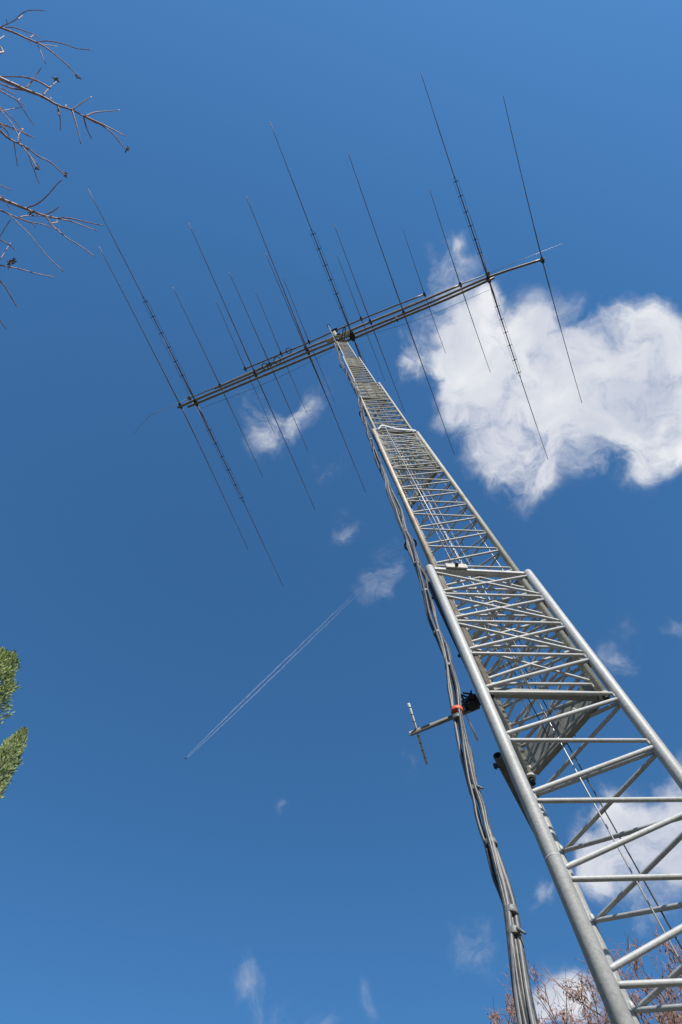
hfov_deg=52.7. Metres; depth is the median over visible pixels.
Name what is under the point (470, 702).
antenna
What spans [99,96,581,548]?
beam antenna
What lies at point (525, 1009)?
cable bundle
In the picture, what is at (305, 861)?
sky
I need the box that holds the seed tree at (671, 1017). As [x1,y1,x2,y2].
[483,919,681,1023]
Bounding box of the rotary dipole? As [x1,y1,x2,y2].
[134,206,562,440]
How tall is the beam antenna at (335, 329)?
0.199 m
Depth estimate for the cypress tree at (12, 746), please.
9.78 m
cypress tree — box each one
[0,646,20,724]
[0,726,27,798]
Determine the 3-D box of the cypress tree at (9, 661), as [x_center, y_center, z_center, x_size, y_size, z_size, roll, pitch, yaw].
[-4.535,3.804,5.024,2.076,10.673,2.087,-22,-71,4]
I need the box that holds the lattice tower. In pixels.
[327,324,681,1023]
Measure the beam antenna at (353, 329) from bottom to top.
0.280 m
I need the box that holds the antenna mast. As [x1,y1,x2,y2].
[326,327,349,350]
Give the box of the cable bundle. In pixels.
[334,342,538,1023]
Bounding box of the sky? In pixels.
[0,0,681,1023]
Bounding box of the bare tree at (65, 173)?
[0,10,128,328]
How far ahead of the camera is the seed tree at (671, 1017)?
7.03 m
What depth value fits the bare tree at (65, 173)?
5.81 m
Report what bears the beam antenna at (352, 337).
attached to the antenna mast
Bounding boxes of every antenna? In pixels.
[88,72,547,585]
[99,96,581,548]
[172,189,489,476]
[215,231,445,431]
[408,690,480,764]
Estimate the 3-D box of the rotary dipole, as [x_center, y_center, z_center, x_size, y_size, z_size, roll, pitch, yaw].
[-0.058,-7.591,29.519,20.103,0.100,5.556,-22,-71,4]
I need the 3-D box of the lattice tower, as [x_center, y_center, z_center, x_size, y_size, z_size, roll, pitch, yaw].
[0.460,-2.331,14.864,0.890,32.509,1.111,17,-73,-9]
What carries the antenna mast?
on the lattice tower

